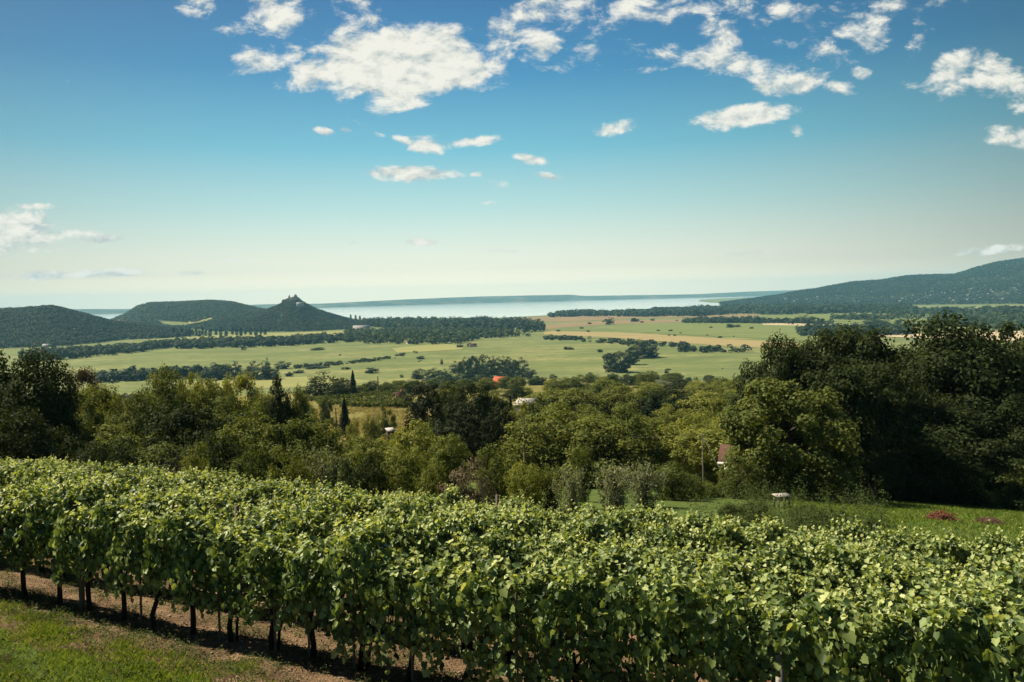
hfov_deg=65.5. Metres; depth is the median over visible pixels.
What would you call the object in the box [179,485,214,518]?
grapevine
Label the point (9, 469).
grapevine
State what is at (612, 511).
grapevine
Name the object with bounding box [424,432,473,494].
broadleaf tree
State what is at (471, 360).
meadow tree
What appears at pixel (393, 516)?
grapevine
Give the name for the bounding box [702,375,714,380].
broadleaf tree
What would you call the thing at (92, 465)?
grapevine
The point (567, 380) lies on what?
broadleaf tree
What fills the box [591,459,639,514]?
willow shrub
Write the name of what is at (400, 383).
broadleaf tree
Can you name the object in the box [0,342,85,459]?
broadleaf tree
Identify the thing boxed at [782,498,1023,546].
grass
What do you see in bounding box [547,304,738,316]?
woodland
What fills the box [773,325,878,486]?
broadleaf tree
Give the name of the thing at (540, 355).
ground
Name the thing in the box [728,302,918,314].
woodland
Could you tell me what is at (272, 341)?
woodland
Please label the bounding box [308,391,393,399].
vine row
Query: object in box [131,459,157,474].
grapevine
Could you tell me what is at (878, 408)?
walnut tree
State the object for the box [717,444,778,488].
cottage
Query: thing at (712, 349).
woodland
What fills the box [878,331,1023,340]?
field
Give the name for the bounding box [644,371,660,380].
broadleaf tree
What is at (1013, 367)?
broadleaf tree
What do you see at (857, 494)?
dry stalks
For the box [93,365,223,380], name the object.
woodland
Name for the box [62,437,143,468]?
shrub
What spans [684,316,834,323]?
woodland
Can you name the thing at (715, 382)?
broadleaf tree
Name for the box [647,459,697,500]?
shrub
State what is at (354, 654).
vineyard post
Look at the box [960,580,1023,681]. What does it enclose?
grapevine
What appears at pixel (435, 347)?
field
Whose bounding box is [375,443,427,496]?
shrub
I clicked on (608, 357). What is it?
meadow tree
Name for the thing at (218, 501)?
grapevine
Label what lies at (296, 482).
grapevine
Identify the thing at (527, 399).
shed
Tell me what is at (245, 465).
shrub
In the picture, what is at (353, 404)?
vine row
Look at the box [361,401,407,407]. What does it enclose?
vine row
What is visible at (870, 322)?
meadow tree
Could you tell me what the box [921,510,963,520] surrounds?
brush heap
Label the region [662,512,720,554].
grapevine
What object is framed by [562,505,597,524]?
grapevine
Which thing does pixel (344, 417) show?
spruce tree
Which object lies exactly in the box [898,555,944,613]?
grapevine
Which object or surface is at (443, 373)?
meadow tree
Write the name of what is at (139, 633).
weeds
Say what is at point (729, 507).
shrub
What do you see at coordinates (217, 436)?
broadleaf tree
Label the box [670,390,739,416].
broadleaf tree
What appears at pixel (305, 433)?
broadleaf tree
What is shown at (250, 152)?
sky
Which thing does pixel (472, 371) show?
meadow tree
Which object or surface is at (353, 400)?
vine row
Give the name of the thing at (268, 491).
grapevine
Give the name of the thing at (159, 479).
grapevine
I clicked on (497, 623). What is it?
grapevine
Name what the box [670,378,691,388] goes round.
broadleaf tree
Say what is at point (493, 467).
shrub
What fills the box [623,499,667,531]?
grapevine
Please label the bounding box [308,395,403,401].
vine row
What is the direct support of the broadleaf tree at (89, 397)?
on the ground at (540, 355)
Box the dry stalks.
[839,480,879,503]
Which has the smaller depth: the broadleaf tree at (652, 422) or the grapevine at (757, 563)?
the grapevine at (757, 563)
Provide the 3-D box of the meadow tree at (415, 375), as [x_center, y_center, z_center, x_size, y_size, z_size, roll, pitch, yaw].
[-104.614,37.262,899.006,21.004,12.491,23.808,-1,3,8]
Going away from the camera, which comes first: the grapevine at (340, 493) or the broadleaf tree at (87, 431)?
the grapevine at (340, 493)
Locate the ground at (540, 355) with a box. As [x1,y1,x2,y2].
[0,297,1023,681]
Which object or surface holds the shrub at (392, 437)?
on the ground at (540, 355)
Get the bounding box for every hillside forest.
[0,304,188,347]
[111,299,265,328]
[125,300,264,326]
[203,299,368,331]
[232,297,364,330]
[719,257,1023,304]
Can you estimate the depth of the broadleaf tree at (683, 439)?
67.34 m
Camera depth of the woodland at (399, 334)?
1790.45 m
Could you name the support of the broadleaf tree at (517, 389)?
on the ground at (540, 355)
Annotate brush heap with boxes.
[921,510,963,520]
[973,516,1005,524]
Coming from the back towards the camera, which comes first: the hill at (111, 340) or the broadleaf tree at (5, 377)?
the hill at (111, 340)
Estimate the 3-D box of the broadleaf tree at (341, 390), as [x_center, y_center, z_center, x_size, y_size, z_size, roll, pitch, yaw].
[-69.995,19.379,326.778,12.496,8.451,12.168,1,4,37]
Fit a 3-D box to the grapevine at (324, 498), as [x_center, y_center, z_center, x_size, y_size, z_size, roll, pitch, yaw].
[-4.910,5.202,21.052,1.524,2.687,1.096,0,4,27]
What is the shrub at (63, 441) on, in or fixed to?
on the ground at (540, 355)
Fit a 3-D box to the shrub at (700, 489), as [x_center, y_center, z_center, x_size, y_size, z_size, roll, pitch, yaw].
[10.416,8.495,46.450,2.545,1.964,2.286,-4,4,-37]
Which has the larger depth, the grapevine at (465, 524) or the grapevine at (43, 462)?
the grapevine at (43, 462)
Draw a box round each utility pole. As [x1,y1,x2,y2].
[523,417,525,488]
[702,433,703,480]
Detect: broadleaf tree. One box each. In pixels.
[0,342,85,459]
[0,348,32,412]
[0,405,63,462]
[48,412,100,454]
[57,366,103,415]
[73,383,135,441]
[93,423,165,475]
[94,392,124,431]
[95,387,171,451]
[108,393,129,404]
[122,393,133,399]
[130,361,198,440]
[135,392,222,464]
[169,456,208,473]
[174,370,203,407]
[184,376,237,444]
[184,429,286,455]
[187,395,266,452]
[215,412,298,477]
[220,371,264,429]
[220,426,340,482]
[245,388,293,431]
[259,411,347,486]
[288,383,314,435]
[317,428,368,486]
[328,378,354,396]
[341,433,406,489]
[349,385,369,394]
[356,382,370,392]
[366,380,376,390]
[366,384,377,394]
[375,418,450,496]
[377,383,395,393]
[390,380,398,391]
[395,379,412,393]
[397,381,413,392]
[406,426,456,472]
[409,380,424,394]
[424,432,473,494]
[425,377,440,388]
[428,380,466,427]
[437,379,457,389]
[443,380,498,461]
[473,377,502,392]
[488,389,504,400]
[495,376,510,388]
[495,407,587,488]
[496,396,535,460]
[502,385,531,400]
[506,376,524,388]
[508,401,597,486]
[514,376,527,385]
[515,386,533,395]
[519,397,569,459]
[525,377,547,385]
[529,387,611,417]
[529,414,648,488]
[541,378,559,390]
[545,379,568,393]
[548,374,557,380]
[557,377,578,387]
[568,374,593,389]
[574,379,633,417]
[574,406,605,420]
[578,411,621,474]
[585,373,598,382]
[593,403,670,486]
[595,385,666,419]
[596,376,617,385]
[601,374,622,386]
[609,409,640,430]
[615,416,686,485]
[620,374,633,381]
[622,376,636,385]
[631,373,654,388]
[636,387,701,425]
[639,381,665,392]
[639,423,726,486]
[641,416,679,444]
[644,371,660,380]
[647,387,669,398]
[647,425,712,456]
[651,402,692,425]
[653,379,677,388]
[662,372,683,382]
[666,411,712,439]
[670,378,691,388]
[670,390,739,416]
[679,412,722,436]
[684,379,709,394]
[686,418,737,484]
[687,382,719,396]
[697,397,729,425]
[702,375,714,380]
[704,377,719,384]
[704,391,751,414]
[710,377,728,390]
[714,378,730,393]
[716,379,739,394]
[724,426,761,495]
[728,329,811,487]
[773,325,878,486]
[816,321,885,362]
[823,324,920,426]
[841,358,943,497]
[857,340,947,392]
[857,417,977,503]
[870,307,1023,462]
[879,343,963,412]
[895,391,996,502]
[901,424,1011,506]
[946,438,1023,509]
[955,338,1023,429]
[957,389,1023,508]
[958,320,1023,359]
[1003,334,1023,404]
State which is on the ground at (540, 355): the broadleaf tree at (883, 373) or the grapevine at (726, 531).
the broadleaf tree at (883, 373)
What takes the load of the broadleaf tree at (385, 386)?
on the ground at (540, 355)
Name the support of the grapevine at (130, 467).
on the vineyard soil
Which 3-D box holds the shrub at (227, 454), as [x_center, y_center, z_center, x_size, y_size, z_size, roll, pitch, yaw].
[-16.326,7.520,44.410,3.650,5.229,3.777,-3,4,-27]
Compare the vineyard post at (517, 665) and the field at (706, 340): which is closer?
the vineyard post at (517, 665)
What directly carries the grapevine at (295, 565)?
on the vineyard soil
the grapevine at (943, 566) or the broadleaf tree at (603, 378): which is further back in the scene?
the broadleaf tree at (603, 378)
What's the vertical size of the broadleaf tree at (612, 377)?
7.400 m
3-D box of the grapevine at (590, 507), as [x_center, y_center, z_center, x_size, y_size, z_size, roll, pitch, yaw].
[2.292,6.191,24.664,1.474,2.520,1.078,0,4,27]
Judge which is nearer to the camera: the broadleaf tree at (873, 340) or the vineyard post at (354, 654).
the vineyard post at (354, 654)
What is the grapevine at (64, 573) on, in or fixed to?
on the vineyard soil
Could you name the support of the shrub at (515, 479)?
on the ground at (540, 355)
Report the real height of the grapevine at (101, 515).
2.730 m
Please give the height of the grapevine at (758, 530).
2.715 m
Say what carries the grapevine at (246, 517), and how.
on the vineyard soil
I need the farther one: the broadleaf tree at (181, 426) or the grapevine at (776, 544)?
the broadleaf tree at (181, 426)
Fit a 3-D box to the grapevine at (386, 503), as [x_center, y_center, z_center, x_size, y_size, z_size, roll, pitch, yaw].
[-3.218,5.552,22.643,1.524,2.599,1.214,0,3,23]
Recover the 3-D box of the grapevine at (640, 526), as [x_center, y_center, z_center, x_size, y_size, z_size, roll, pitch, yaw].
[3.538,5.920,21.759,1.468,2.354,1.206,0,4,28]
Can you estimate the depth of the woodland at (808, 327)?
1576.63 m
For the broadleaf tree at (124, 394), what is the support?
on the ground at (540, 355)
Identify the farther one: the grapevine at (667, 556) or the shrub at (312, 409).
the shrub at (312, 409)
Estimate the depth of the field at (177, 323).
3083.58 m
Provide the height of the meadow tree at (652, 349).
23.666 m
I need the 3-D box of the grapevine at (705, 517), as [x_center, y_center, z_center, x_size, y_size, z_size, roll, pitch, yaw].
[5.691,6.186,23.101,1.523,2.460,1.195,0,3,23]
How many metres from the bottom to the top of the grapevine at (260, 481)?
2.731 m
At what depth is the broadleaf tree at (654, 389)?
227.50 m
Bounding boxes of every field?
[0,343,131,355]
[160,321,191,325]
[174,376,368,388]
[178,331,344,339]
[189,318,211,322]
[392,344,463,351]
[501,314,756,321]
[544,319,683,328]
[544,331,799,347]
[609,322,817,340]
[763,323,916,327]
[768,313,1021,323]
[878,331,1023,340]
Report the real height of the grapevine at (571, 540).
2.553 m
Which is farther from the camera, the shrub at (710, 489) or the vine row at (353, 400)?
the vine row at (353, 400)
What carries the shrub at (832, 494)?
on the ground at (540, 355)
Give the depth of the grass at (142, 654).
12.39 m
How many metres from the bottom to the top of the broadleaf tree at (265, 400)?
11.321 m
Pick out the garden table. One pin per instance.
(778, 496)
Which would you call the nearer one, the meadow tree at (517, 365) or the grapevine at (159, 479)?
the grapevine at (159, 479)
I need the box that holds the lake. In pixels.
[92,296,759,318]
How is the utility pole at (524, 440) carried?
on the ground at (540, 355)
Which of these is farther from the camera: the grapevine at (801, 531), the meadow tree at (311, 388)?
the meadow tree at (311, 388)
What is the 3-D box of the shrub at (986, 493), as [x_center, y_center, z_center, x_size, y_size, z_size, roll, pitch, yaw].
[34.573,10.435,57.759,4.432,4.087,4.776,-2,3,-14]
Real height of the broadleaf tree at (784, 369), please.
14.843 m
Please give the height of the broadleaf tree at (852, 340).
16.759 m
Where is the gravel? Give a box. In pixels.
[1,564,622,681]
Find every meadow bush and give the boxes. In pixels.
[292,370,303,373]
[304,365,329,368]
[311,347,325,349]
[364,367,378,373]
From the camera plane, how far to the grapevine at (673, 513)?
23.59 m
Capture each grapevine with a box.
[0,457,28,468]
[0,461,29,497]
[0,476,32,566]
[0,489,23,558]
[0,495,65,597]
[2,465,47,489]
[12,457,31,467]
[14,485,55,571]
[19,473,91,602]
[20,473,63,552]
[26,459,53,475]
[28,462,65,483]
[35,454,67,465]
[35,490,67,577]
[45,455,79,469]
[45,461,93,483]
[48,501,124,610]
[52,472,82,557]
[59,461,96,478]
[64,476,109,582]
[70,461,93,470]
[76,474,107,492]
[76,491,155,619]
[82,456,110,476]
[84,494,141,586]
[85,471,103,481]
[91,468,105,477]
[93,471,132,505]
[94,472,125,492]
[97,461,122,476]
[105,462,142,477]
[106,498,193,628]
[114,467,142,488]
[115,484,162,588]
[119,486,163,504]
[123,476,165,504]
[129,473,164,486]
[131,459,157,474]
[138,482,202,594]
[141,501,232,634]
[142,469,181,493]
[146,465,174,480]
[154,484,189,498]
[169,506,229,602]
[171,471,200,490]
[172,477,217,498]
[173,465,206,480]
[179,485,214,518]
[179,516,268,641]
[189,470,222,490]
[191,467,222,478]
[197,486,247,518]
[198,479,244,500]
[203,507,251,609]
[206,470,246,493]
[210,469,245,486]
[219,493,275,523]
[220,525,311,650]
[231,481,263,505]
[232,475,259,487]
[232,478,270,505]
[242,505,293,614]
[251,492,286,561]
[254,473,288,489]
[254,477,288,500]
[257,497,311,535]
[260,532,359,658]
[264,503,332,579]
[271,489,316,511]
[272,480,314,504]
[280,474,307,493]
[281,495,335,597]
[296,476,336,498]
[296,487,343,509]
[300,486,351,531]
[303,514,404,670]
[306,520,370,617]
[325,507,368,533]
[329,481,360,515]
[329,489,373,524]
[343,509,410,633]
[356,488,375,496]
[356,509,407,557]
[356,546,449,681]
[358,488,411,523]
[367,489,396,502]
[382,501,458,641]
[383,493,420,515]
[385,488,420,501]
[389,512,428,529]
[391,487,430,513]
[405,547,502,681]
[406,493,444,520]
[419,501,466,528]
[423,497,487,551]
[426,494,452,514]
[429,529,487,650]
[436,483,473,507]
[441,496,481,514]
[452,500,508,568]
[459,545,566,681]
[462,521,547,660]
[465,503,500,516]
[469,526,516,569]
[473,496,505,515]
[484,502,540,543]
[493,499,539,532]
[494,495,509,508]
[501,493,542,515]
[505,533,559,618]
[512,540,596,668]
[513,553,623,681]
[522,508,572,537]
[524,499,545,511]
[527,520,571,556]
[529,507,568,531]
[545,525,612,634]
[554,509,621,557]
[555,512,599,538]
[558,535,648,650]
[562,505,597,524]
[565,499,603,518]
[577,559,685,681]
[584,530,657,646]
[590,505,645,543]
[599,529,654,576]
[600,507,632,523]
[612,554,698,657]
[619,514,655,531]
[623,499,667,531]
[625,519,678,551]
[636,554,749,681]
[640,535,704,571]
[644,546,702,655]
[652,501,704,549]
[657,506,697,522]
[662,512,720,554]
[669,569,757,674]
[679,541,741,572]
[683,546,761,611]
[691,512,726,533]
[697,514,758,575]
[704,582,829,681]
[720,512,774,555]
[726,544,793,581]
[732,575,824,681]
[740,555,804,636]
[741,526,800,569]
[759,533,801,551]
[760,515,793,541]
[770,527,847,589]
[783,527,845,574]
[783,576,913,681]
[789,524,827,539]
[792,558,871,626]
[792,580,887,681]
[801,526,848,571]
[817,513,870,544]
[827,536,902,589]
[841,535,885,582]
[847,554,932,680]
[849,529,898,562]
[859,569,967,681]
[860,520,915,554]
[861,578,1002,681]
[882,549,929,571]
[895,544,939,564]
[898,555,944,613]
[905,526,954,562]
[906,567,1003,670]
[917,552,991,584]
[921,527,990,572]
[921,564,1023,681]
[932,565,998,594]
[949,540,993,569]
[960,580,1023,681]
[966,557,1023,673]
[969,538,1023,576]
[976,519,1023,559]
[989,550,1023,600]
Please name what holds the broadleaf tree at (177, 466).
on the ground at (540, 355)
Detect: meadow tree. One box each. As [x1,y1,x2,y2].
[199,370,220,380]
[212,363,234,379]
[223,361,244,378]
[237,368,258,378]
[246,361,260,374]
[250,363,271,379]
[261,357,270,375]
[262,368,280,379]
[274,361,291,368]
[300,370,349,398]
[411,369,427,378]
[423,368,440,378]
[437,369,455,376]
[447,361,463,372]
[457,358,471,372]
[465,367,484,377]
[466,356,478,373]
[473,354,491,372]
[480,368,496,378]
[488,355,501,371]
[493,368,514,376]
[496,356,507,372]
[502,357,515,372]
[508,367,524,377]
[511,357,528,372]
[521,369,536,378]
[602,352,619,371]
[604,317,614,323]
[609,350,633,372]
[623,347,640,364]
[626,339,651,357]
[639,342,659,356]
[648,351,659,357]
[799,314,815,323]
[863,317,876,323]
[894,319,904,324]
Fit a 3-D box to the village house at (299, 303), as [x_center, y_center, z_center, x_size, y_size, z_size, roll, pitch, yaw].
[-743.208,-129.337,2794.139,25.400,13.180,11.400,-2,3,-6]
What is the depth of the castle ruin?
2986.22 m
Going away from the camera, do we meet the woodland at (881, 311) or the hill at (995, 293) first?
the woodland at (881, 311)
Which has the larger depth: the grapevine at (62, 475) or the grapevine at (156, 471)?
the grapevine at (156, 471)
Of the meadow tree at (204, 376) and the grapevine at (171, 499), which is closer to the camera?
the grapevine at (171, 499)
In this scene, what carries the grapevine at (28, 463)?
on the vineyard soil
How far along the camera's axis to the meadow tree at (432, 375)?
891.69 m
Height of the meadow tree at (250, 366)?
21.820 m
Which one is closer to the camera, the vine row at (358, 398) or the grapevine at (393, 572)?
the grapevine at (393, 572)
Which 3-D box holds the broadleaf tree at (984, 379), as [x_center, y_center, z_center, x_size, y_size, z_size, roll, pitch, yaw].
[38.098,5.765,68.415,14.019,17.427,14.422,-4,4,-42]
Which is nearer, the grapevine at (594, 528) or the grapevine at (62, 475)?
the grapevine at (594, 528)
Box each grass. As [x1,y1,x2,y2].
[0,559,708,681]
[0,599,291,681]
[314,405,428,454]
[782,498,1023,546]
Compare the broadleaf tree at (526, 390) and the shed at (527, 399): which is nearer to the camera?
the shed at (527, 399)
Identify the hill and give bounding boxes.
[0,312,186,348]
[74,290,793,313]
[126,304,249,329]
[203,299,350,331]
[720,262,1023,304]
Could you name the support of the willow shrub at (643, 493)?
on the ground at (540, 355)
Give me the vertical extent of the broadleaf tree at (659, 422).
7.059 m
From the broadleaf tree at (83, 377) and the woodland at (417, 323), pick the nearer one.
the broadleaf tree at (83, 377)
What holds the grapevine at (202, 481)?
on the vineyard soil
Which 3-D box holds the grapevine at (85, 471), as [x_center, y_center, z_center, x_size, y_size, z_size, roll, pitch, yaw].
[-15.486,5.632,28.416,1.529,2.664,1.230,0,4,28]
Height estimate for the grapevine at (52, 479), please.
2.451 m
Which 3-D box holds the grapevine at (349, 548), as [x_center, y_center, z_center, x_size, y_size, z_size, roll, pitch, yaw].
[-2.526,4.203,12.931,1.491,2.751,1.298,0,3,23]
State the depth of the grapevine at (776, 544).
20.20 m
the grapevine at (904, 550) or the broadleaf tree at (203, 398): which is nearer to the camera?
the grapevine at (904, 550)
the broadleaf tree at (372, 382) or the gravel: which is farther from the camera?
the broadleaf tree at (372, 382)
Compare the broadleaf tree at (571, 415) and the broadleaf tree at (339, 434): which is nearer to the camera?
the broadleaf tree at (339, 434)
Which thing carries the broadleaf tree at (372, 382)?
on the ground at (540, 355)
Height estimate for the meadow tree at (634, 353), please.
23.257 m
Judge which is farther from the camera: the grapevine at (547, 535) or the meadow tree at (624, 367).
the meadow tree at (624, 367)
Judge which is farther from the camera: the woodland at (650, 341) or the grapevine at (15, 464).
the woodland at (650, 341)
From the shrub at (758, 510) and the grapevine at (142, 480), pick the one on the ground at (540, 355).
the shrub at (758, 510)
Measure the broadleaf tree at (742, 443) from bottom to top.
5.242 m
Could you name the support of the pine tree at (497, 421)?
on the ground at (540, 355)
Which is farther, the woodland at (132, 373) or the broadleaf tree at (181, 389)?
the woodland at (132, 373)
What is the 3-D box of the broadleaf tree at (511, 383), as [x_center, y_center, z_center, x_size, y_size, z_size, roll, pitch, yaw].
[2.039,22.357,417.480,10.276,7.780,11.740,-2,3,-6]
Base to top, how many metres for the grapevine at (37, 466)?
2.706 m
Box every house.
[296,302,303,305]
[353,325,369,329]
[394,389,405,397]
[493,376,507,385]
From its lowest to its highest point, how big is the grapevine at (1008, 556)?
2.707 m
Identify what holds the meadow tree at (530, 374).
on the ground at (540, 355)
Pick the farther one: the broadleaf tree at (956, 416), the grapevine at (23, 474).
the broadleaf tree at (956, 416)
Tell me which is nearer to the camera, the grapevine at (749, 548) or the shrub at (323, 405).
the grapevine at (749, 548)
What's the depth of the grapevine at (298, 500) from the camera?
21.40 m
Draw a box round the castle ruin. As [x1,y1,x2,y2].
[282,294,296,301]
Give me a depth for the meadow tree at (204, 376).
935.82 m
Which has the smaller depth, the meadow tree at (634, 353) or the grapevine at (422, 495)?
the grapevine at (422, 495)
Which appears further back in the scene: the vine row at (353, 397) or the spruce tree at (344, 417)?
the vine row at (353, 397)
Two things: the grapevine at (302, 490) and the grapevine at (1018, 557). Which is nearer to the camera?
the grapevine at (1018, 557)
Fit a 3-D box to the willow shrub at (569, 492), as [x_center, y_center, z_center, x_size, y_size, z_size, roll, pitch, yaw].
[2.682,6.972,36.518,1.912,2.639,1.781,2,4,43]
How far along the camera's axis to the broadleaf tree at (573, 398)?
158.49 m
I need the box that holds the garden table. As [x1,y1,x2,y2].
[771,493,791,507]
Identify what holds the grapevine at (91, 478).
on the vineyard soil
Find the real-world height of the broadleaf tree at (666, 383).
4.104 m
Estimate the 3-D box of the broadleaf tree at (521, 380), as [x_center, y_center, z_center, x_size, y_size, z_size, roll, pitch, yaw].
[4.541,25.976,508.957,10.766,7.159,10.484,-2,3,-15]
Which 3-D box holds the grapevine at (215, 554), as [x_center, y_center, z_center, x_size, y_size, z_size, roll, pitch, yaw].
[-5.033,4.323,14.101,1.432,2.409,1.053,0,3,22]
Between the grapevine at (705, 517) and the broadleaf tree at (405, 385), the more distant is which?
the broadleaf tree at (405, 385)
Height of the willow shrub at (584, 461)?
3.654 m
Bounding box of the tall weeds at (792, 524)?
[681,465,892,541]
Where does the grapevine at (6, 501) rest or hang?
on the vineyard soil
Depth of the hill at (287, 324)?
2549.69 m
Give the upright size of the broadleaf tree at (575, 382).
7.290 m
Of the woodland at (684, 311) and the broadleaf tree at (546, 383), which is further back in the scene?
the woodland at (684, 311)
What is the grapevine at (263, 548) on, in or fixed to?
on the vineyard soil
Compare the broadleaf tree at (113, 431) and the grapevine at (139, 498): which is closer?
the grapevine at (139, 498)
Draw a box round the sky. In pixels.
[0,0,1023,308]
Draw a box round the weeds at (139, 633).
[0,558,705,681]
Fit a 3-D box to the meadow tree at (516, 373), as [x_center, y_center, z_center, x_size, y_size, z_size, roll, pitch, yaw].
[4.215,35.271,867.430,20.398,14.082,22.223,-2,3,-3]
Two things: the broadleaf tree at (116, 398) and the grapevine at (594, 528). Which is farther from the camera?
the broadleaf tree at (116, 398)
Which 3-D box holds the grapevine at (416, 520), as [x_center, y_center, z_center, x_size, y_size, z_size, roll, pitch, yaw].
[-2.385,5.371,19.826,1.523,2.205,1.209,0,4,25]
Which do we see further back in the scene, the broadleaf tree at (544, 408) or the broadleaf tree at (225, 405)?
the broadleaf tree at (544, 408)
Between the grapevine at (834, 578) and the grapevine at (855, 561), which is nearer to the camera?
the grapevine at (834, 578)
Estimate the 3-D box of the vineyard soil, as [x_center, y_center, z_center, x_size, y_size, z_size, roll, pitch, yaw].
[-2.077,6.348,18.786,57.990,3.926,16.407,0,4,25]
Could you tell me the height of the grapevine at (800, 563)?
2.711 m
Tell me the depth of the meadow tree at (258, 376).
934.07 m
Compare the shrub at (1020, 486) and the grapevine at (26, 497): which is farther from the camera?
the shrub at (1020, 486)
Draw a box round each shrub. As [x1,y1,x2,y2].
[8,424,89,462]
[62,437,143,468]
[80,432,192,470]
[153,438,204,473]
[178,441,215,474]
[183,428,246,477]
[230,444,268,483]
[264,444,316,486]
[300,441,354,487]
[309,402,317,422]
[313,414,328,435]
[318,394,333,422]
[336,452,388,497]
[345,417,361,452]
[362,415,380,449]
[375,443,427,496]
[376,405,397,436]
[378,433,402,452]
[413,459,448,499]
[436,456,496,505]
[472,443,519,502]
[503,460,549,510]
[529,460,570,510]
[549,465,592,516]
[570,440,596,501]
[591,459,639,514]
[616,457,670,507]
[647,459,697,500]
[671,441,708,484]
[680,471,710,498]
[697,480,717,497]
[708,483,730,496]
[715,453,769,499]
[716,502,743,524]
[738,496,770,521]
[787,503,821,529]
[801,463,861,500]
[811,507,841,533]
[834,508,861,541]
[855,451,904,501]
[861,515,885,534]
[955,458,1022,509]
[1001,464,1023,510]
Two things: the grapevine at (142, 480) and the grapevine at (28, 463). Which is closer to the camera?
the grapevine at (142, 480)
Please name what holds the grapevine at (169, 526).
on the vineyard soil
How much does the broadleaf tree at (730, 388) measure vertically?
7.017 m
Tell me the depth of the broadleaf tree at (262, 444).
55.15 m
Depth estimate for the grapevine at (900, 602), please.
11.31 m
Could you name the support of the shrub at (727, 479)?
on the ground at (540, 355)
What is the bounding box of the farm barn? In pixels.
[468,343,476,346]
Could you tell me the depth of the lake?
6438.39 m
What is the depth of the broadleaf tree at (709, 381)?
434.50 m
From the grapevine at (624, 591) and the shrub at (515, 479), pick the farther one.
the shrub at (515, 479)
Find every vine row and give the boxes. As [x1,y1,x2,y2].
[307,393,408,399]
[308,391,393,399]
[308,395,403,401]
[316,397,410,402]
[317,389,404,397]
[328,399,412,405]
[339,401,410,406]
[350,401,409,406]
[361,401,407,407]
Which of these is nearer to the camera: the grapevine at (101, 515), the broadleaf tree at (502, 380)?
the grapevine at (101, 515)
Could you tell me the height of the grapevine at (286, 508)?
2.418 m
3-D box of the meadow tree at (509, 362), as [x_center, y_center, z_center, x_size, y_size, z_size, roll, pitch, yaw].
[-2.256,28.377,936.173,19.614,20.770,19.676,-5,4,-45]
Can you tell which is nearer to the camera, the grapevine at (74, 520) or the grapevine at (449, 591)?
the grapevine at (449, 591)
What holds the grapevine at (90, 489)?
on the vineyard soil
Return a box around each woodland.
[18,339,174,357]
[20,339,173,360]
[90,362,225,382]
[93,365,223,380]
[173,332,366,348]
[174,331,369,348]
[293,351,417,368]
[293,356,390,367]
[342,325,525,343]
[352,325,530,343]
[362,315,541,331]
[364,316,545,331]
[421,373,522,383]
[453,374,538,381]
[543,334,643,343]
[544,335,690,346]
[547,304,735,316]
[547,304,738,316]
[677,344,749,352]
[680,344,751,352]
[682,316,829,324]
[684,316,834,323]
[728,301,912,314]
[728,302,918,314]
[795,322,912,335]
[796,322,911,335]
[829,313,923,319]
[831,312,924,318]
[872,305,1023,313]
[876,304,1023,314]
[924,312,1023,326]
[927,311,1023,330]
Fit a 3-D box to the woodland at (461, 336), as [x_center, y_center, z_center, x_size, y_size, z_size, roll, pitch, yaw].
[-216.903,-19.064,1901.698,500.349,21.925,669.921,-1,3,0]
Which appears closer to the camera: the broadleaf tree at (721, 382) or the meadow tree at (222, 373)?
the broadleaf tree at (721, 382)
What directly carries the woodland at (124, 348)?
on the ground at (540, 355)
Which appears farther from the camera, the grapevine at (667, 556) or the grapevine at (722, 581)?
the grapevine at (667, 556)
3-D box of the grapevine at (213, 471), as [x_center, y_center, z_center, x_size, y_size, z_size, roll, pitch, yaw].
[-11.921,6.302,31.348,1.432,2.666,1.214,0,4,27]
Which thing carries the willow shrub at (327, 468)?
on the ground at (540, 355)
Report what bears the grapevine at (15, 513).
on the vineyard soil
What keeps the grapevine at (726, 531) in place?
on the vineyard soil
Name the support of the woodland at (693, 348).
on the ground at (540, 355)
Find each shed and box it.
[385,427,394,439]
[513,398,535,419]
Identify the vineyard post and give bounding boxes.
[77,530,84,608]
[138,552,142,623]
[216,563,220,640]
[235,505,242,609]
[272,596,276,651]
[306,573,310,658]
[351,587,355,670]
[410,607,413,681]
[515,592,518,681]
[775,651,783,681]
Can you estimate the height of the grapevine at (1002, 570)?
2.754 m
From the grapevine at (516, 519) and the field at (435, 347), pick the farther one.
the field at (435, 347)
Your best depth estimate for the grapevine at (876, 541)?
19.24 m
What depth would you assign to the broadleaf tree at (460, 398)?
105.16 m
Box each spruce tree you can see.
[338,398,352,437]
[348,370,357,395]
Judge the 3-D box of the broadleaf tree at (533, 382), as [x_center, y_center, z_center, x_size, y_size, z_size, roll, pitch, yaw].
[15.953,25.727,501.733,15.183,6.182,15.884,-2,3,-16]
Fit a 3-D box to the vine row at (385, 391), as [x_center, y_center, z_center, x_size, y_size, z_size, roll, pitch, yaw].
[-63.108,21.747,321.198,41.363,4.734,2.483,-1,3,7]
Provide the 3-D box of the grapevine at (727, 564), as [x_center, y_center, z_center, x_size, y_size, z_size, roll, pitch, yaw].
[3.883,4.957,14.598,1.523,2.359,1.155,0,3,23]
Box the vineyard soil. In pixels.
[0,550,948,681]
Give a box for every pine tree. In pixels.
[267,374,300,442]
[401,381,450,449]
[430,395,486,477]
[479,399,513,478]
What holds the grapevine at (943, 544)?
on the vineyard soil
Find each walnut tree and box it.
[715,376,870,503]
[797,364,913,498]
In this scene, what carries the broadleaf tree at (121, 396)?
on the ground at (540, 355)

